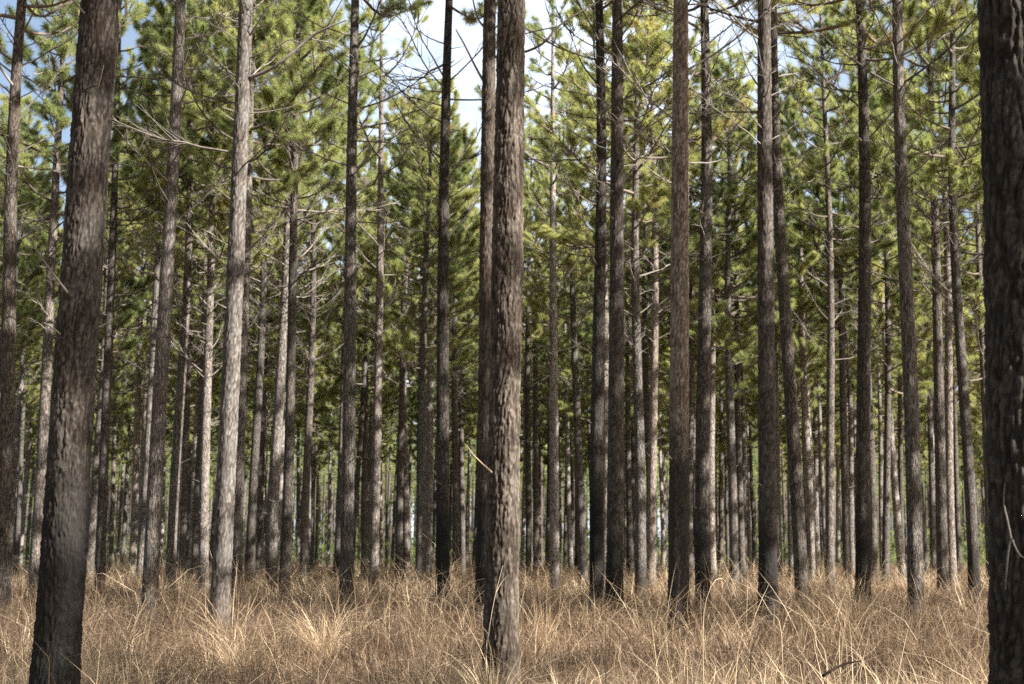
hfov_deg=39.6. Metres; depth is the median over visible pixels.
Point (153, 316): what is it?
pine tree
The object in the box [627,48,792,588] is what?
pine tree
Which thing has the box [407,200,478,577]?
pine tree
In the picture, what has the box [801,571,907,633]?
grass tuft
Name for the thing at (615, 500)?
pine tree
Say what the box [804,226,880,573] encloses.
pine tree
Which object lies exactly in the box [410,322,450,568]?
pine tree
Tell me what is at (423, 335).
pine tree
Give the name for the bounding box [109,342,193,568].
pine tree
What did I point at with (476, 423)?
pine tree
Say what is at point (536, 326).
pine tree
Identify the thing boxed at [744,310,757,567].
pine tree
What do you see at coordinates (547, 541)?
pine tree
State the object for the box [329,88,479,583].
pine tree
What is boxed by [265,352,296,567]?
pine tree
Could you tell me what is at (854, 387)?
pine tree
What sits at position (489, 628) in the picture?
dry stalk
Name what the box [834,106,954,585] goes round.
pine tree
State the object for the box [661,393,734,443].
pine tree
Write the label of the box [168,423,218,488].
pine tree
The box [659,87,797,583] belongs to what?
pine tree
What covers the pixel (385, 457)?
pine tree
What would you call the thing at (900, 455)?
pine tree
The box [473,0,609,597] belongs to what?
pine tree
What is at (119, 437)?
pine tree
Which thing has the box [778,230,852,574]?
pine tree
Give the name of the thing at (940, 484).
pine tree
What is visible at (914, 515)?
pine tree
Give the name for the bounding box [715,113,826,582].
pine tree
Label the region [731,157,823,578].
pine tree
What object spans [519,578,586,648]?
grass tuft
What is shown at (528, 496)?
pine tree
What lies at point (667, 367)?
pine tree
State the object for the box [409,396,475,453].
pine tree
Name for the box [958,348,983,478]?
pine tree
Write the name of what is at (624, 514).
pine tree
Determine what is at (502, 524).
pine tree
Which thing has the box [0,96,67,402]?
pine tree
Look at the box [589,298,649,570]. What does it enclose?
pine tree
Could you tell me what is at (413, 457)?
pine tree
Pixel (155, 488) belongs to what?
pine tree
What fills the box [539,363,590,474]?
pine tree
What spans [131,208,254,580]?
pine tree
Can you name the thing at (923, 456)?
pine tree
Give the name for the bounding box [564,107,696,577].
pine tree
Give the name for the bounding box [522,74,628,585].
pine tree
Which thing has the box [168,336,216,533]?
pine tree
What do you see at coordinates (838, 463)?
pine tree
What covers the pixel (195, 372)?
pine tree
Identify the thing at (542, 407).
pine tree
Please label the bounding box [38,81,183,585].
pine tree
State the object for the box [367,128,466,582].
pine tree
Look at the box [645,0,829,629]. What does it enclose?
pine tree
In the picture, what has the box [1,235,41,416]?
pine tree
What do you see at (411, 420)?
pine tree
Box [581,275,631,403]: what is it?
pine tree
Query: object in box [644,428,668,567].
pine tree
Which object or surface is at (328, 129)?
pine tree
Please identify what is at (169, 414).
pine tree
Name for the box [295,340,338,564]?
pine tree
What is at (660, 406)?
pine tree
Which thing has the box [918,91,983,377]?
pine tree
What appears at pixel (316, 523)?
pine tree
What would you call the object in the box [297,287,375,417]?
pine tree
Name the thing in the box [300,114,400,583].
pine tree
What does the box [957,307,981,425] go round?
pine tree
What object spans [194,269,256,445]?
pine tree
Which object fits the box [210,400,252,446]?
pine tree
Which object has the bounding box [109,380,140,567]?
pine tree
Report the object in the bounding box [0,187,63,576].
pine tree
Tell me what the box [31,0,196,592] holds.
pine tree
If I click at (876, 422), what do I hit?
pine tree
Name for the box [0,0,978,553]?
sky
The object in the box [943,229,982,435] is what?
pine tree
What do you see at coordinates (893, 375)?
pine tree
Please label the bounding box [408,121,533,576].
pine tree
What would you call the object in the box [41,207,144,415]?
pine tree
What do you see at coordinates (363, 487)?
pine tree
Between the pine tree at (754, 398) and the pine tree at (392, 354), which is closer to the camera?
the pine tree at (392, 354)
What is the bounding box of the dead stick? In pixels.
[822,660,860,676]
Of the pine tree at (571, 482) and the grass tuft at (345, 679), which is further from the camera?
the pine tree at (571, 482)
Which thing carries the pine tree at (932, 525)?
on the ground at (641, 678)
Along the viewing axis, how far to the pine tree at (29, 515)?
113.12 m
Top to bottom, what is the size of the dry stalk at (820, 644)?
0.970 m
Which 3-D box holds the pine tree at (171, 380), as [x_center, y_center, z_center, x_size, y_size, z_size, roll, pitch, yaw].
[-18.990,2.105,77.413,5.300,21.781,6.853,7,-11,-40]
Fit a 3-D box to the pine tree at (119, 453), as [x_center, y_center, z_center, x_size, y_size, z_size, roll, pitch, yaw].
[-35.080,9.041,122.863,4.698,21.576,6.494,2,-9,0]
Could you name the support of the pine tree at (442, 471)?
on the ground at (641, 678)
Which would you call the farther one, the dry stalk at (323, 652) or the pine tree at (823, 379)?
the pine tree at (823, 379)
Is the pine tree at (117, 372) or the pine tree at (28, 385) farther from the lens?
the pine tree at (117, 372)
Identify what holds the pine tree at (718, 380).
on the ground at (641, 678)
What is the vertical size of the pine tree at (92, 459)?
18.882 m
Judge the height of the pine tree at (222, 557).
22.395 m
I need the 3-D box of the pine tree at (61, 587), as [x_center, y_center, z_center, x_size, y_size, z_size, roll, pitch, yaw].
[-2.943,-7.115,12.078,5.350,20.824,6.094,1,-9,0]
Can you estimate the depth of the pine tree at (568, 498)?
80.21 m
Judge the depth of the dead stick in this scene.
8.13 m
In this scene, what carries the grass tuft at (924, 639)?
on the ground at (641, 678)
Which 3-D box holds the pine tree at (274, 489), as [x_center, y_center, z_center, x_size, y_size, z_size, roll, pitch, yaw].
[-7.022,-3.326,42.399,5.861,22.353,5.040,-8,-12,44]
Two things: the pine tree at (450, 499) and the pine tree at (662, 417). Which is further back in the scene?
the pine tree at (450, 499)
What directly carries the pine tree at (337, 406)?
on the ground at (641, 678)
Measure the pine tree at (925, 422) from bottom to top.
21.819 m
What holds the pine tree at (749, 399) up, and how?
on the ground at (641, 678)
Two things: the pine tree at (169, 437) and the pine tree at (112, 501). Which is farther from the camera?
the pine tree at (112, 501)
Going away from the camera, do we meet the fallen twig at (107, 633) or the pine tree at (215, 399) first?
the fallen twig at (107, 633)
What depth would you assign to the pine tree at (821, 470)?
82.10 m
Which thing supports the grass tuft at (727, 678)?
on the ground at (641, 678)
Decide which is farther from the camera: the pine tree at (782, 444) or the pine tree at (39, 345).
the pine tree at (782, 444)
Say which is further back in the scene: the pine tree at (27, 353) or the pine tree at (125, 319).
the pine tree at (27, 353)
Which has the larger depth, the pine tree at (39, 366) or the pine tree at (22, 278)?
the pine tree at (39, 366)
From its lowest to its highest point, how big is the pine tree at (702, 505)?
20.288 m
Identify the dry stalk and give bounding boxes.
[317,633,359,683]
[366,617,373,683]
[366,617,399,683]
[472,566,502,683]
[522,591,525,657]
[605,622,606,683]
[702,578,731,683]
[736,629,765,683]
[742,576,782,681]
[750,622,778,683]
[802,611,827,683]
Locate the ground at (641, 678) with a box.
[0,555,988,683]
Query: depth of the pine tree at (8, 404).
27.08 m
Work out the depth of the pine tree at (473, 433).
87.88 m
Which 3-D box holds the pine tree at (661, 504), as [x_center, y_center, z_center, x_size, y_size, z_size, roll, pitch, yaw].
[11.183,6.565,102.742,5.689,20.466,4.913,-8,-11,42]
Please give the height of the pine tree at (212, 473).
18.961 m
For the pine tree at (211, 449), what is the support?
on the ground at (641, 678)
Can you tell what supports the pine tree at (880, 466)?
on the ground at (641, 678)
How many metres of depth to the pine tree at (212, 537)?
110.15 m
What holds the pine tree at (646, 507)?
on the ground at (641, 678)
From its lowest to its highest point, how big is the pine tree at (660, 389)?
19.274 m
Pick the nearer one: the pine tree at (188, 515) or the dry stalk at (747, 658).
the dry stalk at (747, 658)
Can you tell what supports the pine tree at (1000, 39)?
on the ground at (641, 678)
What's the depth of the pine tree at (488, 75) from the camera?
25.44 m
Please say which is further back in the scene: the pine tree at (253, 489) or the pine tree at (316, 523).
the pine tree at (316, 523)
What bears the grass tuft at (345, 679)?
on the ground at (641, 678)
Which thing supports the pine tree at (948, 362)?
on the ground at (641, 678)
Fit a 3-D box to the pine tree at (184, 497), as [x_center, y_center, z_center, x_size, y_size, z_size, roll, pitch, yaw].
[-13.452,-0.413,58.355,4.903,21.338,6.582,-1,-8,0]
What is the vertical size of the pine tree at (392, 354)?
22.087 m
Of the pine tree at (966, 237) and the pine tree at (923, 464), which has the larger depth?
the pine tree at (923, 464)
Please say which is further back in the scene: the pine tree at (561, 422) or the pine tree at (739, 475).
the pine tree at (561, 422)
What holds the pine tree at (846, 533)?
on the ground at (641, 678)
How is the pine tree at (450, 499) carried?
on the ground at (641, 678)
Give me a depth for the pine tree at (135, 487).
62.15 m
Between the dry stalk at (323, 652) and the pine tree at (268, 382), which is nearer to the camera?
the dry stalk at (323, 652)
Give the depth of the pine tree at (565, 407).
71.96 m
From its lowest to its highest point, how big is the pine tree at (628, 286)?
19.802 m
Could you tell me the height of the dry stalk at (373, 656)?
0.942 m
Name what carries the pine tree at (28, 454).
on the ground at (641, 678)
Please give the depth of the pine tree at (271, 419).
111.51 m
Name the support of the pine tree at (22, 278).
on the ground at (641, 678)
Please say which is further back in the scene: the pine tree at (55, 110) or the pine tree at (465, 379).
the pine tree at (465, 379)
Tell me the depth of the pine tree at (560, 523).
89.42 m
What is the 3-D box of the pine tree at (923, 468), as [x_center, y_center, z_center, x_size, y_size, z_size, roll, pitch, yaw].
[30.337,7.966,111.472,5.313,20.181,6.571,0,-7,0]
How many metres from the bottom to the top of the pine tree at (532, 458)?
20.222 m
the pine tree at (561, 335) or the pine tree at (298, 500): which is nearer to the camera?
the pine tree at (561, 335)
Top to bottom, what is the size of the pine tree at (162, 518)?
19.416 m
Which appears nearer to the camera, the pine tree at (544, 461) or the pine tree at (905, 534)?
the pine tree at (544, 461)
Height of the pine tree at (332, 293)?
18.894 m
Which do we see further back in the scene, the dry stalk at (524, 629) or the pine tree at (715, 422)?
the pine tree at (715, 422)
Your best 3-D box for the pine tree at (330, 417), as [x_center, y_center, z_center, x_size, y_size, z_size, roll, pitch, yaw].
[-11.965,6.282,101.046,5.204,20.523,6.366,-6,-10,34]
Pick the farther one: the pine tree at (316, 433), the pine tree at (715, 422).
the pine tree at (316, 433)
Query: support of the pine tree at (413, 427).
on the ground at (641, 678)
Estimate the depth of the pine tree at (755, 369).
82.19 m
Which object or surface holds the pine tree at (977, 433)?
on the ground at (641, 678)
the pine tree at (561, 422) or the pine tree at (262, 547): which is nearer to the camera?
the pine tree at (262, 547)
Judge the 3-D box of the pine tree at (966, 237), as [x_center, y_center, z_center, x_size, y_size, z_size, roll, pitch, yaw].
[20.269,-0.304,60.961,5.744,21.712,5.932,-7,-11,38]
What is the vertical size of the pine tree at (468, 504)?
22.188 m
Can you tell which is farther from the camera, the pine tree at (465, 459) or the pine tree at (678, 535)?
the pine tree at (465, 459)
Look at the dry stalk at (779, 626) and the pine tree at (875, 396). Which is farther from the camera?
the pine tree at (875, 396)
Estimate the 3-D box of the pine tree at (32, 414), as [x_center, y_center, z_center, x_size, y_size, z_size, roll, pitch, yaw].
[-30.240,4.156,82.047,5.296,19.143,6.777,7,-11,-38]
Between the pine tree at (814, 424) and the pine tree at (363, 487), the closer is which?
the pine tree at (363, 487)
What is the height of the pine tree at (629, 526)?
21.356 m
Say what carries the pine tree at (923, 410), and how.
on the ground at (641, 678)
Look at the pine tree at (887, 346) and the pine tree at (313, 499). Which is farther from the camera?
the pine tree at (313, 499)
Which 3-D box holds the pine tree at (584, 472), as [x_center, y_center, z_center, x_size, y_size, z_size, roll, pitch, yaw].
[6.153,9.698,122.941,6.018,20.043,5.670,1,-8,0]
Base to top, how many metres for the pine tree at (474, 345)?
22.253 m
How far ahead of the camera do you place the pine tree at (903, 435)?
114.41 m
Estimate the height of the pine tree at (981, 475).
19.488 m
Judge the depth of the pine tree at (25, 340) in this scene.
62.03 m
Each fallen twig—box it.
[35,642,49,683]
[85,618,132,637]
[147,635,200,651]
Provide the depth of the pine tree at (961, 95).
51.03 m
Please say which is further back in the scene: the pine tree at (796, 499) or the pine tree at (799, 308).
the pine tree at (799, 308)
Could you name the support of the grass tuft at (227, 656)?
on the ground at (641, 678)
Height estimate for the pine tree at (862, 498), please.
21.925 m
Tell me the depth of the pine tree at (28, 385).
72.04 m
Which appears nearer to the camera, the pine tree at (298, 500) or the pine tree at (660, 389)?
the pine tree at (660, 389)
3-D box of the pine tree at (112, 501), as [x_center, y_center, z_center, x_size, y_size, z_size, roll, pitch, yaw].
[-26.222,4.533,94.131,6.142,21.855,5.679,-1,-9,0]
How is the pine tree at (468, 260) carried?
on the ground at (641, 678)
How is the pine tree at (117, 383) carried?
on the ground at (641, 678)
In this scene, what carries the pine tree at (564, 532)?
on the ground at (641, 678)
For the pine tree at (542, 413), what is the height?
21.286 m
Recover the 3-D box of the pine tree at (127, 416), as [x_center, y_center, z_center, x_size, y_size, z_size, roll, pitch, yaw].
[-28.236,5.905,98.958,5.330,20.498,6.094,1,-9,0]
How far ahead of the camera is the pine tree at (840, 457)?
108.44 m
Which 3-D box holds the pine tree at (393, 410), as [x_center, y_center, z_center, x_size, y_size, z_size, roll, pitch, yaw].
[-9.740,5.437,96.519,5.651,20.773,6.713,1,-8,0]
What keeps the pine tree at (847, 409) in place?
on the ground at (641, 678)
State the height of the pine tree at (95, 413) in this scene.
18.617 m
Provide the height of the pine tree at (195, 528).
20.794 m
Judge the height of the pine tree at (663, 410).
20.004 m
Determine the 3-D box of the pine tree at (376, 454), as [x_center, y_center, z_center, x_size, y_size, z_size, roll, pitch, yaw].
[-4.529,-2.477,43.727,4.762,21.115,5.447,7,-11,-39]
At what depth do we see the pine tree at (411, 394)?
87.36 m
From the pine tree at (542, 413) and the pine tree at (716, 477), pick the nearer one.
the pine tree at (542, 413)
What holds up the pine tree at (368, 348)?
on the ground at (641, 678)
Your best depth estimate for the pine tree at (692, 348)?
56.72 m
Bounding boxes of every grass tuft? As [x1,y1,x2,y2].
[104,608,331,681]
[200,578,459,663]
[248,642,445,683]
[386,626,595,683]
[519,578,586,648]
[680,664,796,683]
[764,596,986,666]
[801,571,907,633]
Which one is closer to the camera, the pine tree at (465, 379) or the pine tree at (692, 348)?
the pine tree at (692, 348)
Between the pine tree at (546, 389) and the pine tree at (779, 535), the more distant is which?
the pine tree at (546, 389)
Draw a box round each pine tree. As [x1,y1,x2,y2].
[0,0,80,618]
[0,0,154,597]
[0,92,65,376]
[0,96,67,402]
[0,146,59,381]
[0,187,62,553]
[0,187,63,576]
[0,218,57,437]
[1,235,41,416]
[12,371,37,567]
[14,273,41,521]
[16,365,39,450]
[19,352,50,568]
[20,355,50,533]
[22,442,33,486]
[24,406,38,453]
[25,408,37,567]
[27,230,60,397]
[29,0,119,683]
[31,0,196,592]
[37,397,110,441]
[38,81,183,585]
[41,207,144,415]
[53,287,131,386]
[61,179,147,570]
[86,395,119,545]
[92,288,136,461]
[92,370,125,459]
[94,271,143,570]
[96,330,135,394]
[100,103,193,578]
[104,2,225,585]
[108,0,261,592]
[109,0,289,627]
[109,90,217,554]
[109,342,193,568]
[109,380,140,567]
[110,315,145,566]
[110,350,140,567]
[112,0,352,638]
[120,222,223,429]
[127,0,284,597]
[130,106,228,582]
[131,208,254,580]
[131,363,172,566]
[134,309,220,572]
[139,89,259,585]
[152,0,348,603]
[165,337,220,498]
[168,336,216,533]
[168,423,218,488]
[172,259,225,572]
[175,226,228,431]
[184,0,400,595]
[191,165,343,574]
[191,411,218,460]
[192,341,253,453]
[193,0,372,598]
[194,4,323,585]
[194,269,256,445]
[209,397,219,564]
[209,424,247,476]
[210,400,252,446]
[212,257,335,577]
[213,195,342,513]
[215,210,307,572]
[224,250,325,570]
[243,393,270,539]
[244,308,297,567]
[245,363,275,484]
[248,109,356,579]
[250,0,457,613]
[255,16,378,586]
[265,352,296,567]
[266,273,358,569]
[269,345,336,568]
[293,413,332,486]
[295,204,418,577]
[295,235,358,569]
[295,333,357,568]
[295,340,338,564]
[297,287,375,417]
[298,310,369,465]
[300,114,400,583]
[303,340,337,565]
[304,325,337,485]
[308,0,438,593]
[315,381,358,444]
[319,139,418,562]
[322,404,361,480]
[325,76,479,585]
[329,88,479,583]
[329,307,409,547]
[333,253,418,570]
[355,366,412,569]
[356,87,479,584]
[356,109,478,523]
[356,295,415,398]
[357,251,435,406]
[363,0,555,611]
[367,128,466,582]
[382,316,434,505]
[382,373,416,568]
[397,267,478,425]
[406,374,434,479]
[407,140,478,578]
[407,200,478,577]
[407,319,473,449]
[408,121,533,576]
[408,382,458,569]
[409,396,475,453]
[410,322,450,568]
[426,288,477,440]
[426,316,478,391]
[426,414,476,483]
[433,415,475,568]
[449,370,477,568]
[451,309,472,567]
[455,0,598,623]
[457,333,477,439]
[458,312,532,437]
[467,0,525,683]
[468,228,571,567]
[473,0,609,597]
[474,121,587,580]
[475,427,531,473]
[480,0,693,610]
[519,294,547,447]
[519,297,560,569]
[520,417,544,490]
[521,170,582,575]
[521,238,590,571]
[521,290,586,569]
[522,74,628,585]
[522,376,546,568]
[523,0,669,586]
[524,0,748,598]
[530,209,591,575]
[530,309,569,430]
[530,352,587,467]
[538,310,590,429]
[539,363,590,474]
[539,384,587,565]
[541,438,588,566]
[542,230,593,574]
[545,0,715,617]
[545,281,631,494]
[558,208,662,421]
[561,385,587,482]
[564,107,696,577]
[579,0,805,644]
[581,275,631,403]
[582,296,669,561]
[582,393,624,459]
[584,136,670,579]
[586,222,668,551]
[588,0,741,591]
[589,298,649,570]
[605,0,774,613]
[623,405,625,567]
[624,199,723,411]
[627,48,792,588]
[627,120,756,582]
[630,326,726,459]
[641,47,820,586]
[642,248,720,405]
[643,393,668,498]
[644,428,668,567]
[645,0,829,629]
[646,428,667,542]
[648,228,750,566]
[649,287,741,406]
[649,392,667,569]
[657,379,695,439]
[658,275,748,573]
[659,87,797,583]
[659,366,695,416]
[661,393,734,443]
[691,0,824,609]
[695,235,781,571]
[699,0,966,617]
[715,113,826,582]
[715,214,783,571]
[715,304,757,431]
[715,368,753,569]
[715,399,748,566]
[715,421,752,511]
[723,392,757,568]
[723,401,757,567]
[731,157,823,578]
[733,225,817,404]
[734,59,858,583]
[734,306,800,573]
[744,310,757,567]
[745,370,779,447]
[747,312,825,444]
[750,0,911,589]
[757,275,856,563]
[757,314,835,557]
[771,0,978,619]
[774,1,946,583]
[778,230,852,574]
[779,385,813,482]
[784,87,922,581]
[792,208,855,568]
[798,367,854,566]
[798,405,824,567]
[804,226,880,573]
[810,331,875,568]
[816,261,893,491]
[821,275,877,551]
[822,93,931,581]
[822,365,883,530]
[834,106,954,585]
[834,303,933,568]
[837,384,872,514]
[843,244,897,570]
[844,0,983,597]
[851,215,932,553]
[854,379,883,448]
[867,0,982,602]
[868,0,984,587]
[871,199,977,576]
[872,143,975,578]
[872,320,927,438]
[873,333,927,475]
[875,371,927,474]
[875,384,906,566]
[880,262,978,567]
[891,291,975,430]
[893,385,927,465]
[895,378,982,475]
[903,330,980,434]
[910,62,989,582]
[917,215,980,576]
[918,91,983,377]
[918,113,984,399]
[943,224,983,424]
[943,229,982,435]
[956,383,983,477]
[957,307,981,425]
[958,307,982,463]
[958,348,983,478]
[958,382,983,483]
[958,429,984,534]
[977,0,1023,683]
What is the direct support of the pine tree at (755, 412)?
on the ground at (641, 678)
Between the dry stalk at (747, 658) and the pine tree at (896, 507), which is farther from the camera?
the pine tree at (896, 507)
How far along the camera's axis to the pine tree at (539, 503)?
116.34 m
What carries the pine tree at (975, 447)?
on the ground at (641, 678)
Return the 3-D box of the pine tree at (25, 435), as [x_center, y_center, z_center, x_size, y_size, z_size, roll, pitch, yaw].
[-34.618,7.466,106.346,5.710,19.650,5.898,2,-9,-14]
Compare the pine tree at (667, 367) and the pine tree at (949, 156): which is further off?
the pine tree at (667, 367)
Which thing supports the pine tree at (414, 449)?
on the ground at (641, 678)
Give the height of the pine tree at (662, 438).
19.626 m
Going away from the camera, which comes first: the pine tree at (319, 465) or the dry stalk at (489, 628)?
the dry stalk at (489, 628)
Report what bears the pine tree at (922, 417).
on the ground at (641, 678)
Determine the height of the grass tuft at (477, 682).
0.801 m
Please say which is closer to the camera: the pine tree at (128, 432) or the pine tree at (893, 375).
the pine tree at (893, 375)
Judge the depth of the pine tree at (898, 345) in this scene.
65.35 m
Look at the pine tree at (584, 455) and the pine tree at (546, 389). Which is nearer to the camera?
the pine tree at (546, 389)
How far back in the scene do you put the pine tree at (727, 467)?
129.99 m
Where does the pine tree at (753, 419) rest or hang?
on the ground at (641, 678)
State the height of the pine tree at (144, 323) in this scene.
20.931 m
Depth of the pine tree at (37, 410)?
102.07 m
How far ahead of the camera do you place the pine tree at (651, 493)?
48.00 m
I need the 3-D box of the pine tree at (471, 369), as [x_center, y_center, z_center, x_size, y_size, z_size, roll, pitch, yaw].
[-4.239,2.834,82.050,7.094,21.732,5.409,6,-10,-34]
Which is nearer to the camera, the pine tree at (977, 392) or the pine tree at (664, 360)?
the pine tree at (664, 360)
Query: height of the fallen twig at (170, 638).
0.101 m
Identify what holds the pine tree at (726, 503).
on the ground at (641, 678)
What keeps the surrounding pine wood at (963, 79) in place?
on the ground at (641, 678)
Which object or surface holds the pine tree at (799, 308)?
on the ground at (641, 678)
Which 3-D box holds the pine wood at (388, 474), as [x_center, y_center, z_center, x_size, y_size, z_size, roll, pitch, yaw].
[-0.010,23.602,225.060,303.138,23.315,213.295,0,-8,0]
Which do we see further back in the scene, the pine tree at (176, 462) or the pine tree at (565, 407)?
the pine tree at (565, 407)
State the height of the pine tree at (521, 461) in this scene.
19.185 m
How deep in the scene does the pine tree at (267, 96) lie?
37.84 m
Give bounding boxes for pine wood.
[0,4,979,188]
[22,395,985,567]
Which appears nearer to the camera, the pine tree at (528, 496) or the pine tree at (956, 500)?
the pine tree at (528, 496)
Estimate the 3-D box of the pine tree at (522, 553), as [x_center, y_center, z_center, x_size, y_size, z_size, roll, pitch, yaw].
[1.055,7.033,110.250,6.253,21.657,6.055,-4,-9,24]
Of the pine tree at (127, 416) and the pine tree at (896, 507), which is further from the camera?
the pine tree at (127, 416)
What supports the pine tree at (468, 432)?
on the ground at (641, 678)
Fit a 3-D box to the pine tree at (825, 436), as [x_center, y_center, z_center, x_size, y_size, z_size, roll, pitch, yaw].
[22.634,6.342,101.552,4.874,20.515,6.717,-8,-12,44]
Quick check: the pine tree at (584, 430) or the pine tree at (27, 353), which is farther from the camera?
the pine tree at (584, 430)
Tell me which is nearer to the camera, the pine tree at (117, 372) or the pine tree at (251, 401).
the pine tree at (251, 401)
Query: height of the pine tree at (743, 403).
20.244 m
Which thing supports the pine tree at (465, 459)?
on the ground at (641, 678)
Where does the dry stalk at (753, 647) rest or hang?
on the ground at (641, 678)
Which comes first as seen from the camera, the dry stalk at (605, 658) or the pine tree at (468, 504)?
the dry stalk at (605, 658)
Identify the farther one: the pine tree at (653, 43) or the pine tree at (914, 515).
the pine tree at (653, 43)
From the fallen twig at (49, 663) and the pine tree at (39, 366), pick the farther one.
the pine tree at (39, 366)
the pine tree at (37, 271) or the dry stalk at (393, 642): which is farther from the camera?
the pine tree at (37, 271)
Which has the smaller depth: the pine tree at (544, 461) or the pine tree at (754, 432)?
the pine tree at (544, 461)
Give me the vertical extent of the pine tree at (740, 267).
20.171 m
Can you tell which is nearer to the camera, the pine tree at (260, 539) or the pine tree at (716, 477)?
the pine tree at (260, 539)
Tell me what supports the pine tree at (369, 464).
on the ground at (641, 678)
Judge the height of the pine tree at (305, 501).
21.532 m
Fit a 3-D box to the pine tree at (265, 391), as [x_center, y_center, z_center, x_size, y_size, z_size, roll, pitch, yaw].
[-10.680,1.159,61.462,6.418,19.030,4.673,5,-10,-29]
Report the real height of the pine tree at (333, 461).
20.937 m
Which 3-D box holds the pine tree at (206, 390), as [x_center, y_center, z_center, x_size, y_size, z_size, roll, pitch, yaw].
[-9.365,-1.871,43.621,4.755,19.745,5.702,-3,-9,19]
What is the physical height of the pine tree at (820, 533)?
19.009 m
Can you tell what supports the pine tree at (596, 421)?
on the ground at (641, 678)
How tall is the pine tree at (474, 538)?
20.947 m
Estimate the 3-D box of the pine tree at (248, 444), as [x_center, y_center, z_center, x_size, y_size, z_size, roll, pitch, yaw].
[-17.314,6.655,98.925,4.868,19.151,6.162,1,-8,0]
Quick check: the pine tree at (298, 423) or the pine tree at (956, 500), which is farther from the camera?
the pine tree at (298, 423)
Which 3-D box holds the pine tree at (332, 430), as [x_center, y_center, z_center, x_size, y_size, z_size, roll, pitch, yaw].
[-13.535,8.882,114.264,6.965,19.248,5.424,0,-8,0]
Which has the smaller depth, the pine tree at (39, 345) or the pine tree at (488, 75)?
the pine tree at (488, 75)
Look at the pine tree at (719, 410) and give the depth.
87.90 m
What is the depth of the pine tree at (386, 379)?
94.87 m
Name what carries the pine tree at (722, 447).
on the ground at (641, 678)
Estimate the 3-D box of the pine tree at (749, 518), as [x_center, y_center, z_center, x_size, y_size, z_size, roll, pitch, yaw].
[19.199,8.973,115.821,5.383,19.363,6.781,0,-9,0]
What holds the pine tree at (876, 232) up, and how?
on the ground at (641, 678)
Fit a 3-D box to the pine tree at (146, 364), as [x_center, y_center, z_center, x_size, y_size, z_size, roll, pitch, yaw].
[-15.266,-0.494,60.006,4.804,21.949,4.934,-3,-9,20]
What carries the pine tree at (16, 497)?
on the ground at (641, 678)
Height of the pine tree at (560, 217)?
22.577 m
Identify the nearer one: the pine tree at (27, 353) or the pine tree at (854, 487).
the pine tree at (27, 353)
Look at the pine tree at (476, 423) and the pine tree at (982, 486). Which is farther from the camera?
the pine tree at (982, 486)
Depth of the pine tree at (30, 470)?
126.87 m
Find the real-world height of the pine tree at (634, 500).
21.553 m
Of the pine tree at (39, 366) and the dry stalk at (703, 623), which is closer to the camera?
the dry stalk at (703, 623)
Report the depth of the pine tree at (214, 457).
116.55 m
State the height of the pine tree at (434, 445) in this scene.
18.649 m
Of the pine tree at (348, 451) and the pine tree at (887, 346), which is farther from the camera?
the pine tree at (887, 346)
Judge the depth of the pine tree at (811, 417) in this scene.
94.62 m
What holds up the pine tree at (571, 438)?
on the ground at (641, 678)
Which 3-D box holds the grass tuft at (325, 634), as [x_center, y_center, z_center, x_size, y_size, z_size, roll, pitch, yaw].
[-2.227,3.274,17.007,3.591,1.141,3.320,0,-8,0]
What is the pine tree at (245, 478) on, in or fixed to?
on the ground at (641, 678)
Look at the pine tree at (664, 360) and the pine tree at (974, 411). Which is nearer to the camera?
the pine tree at (974, 411)
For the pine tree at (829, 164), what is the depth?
46.72 m
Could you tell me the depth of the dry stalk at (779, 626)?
11.78 m

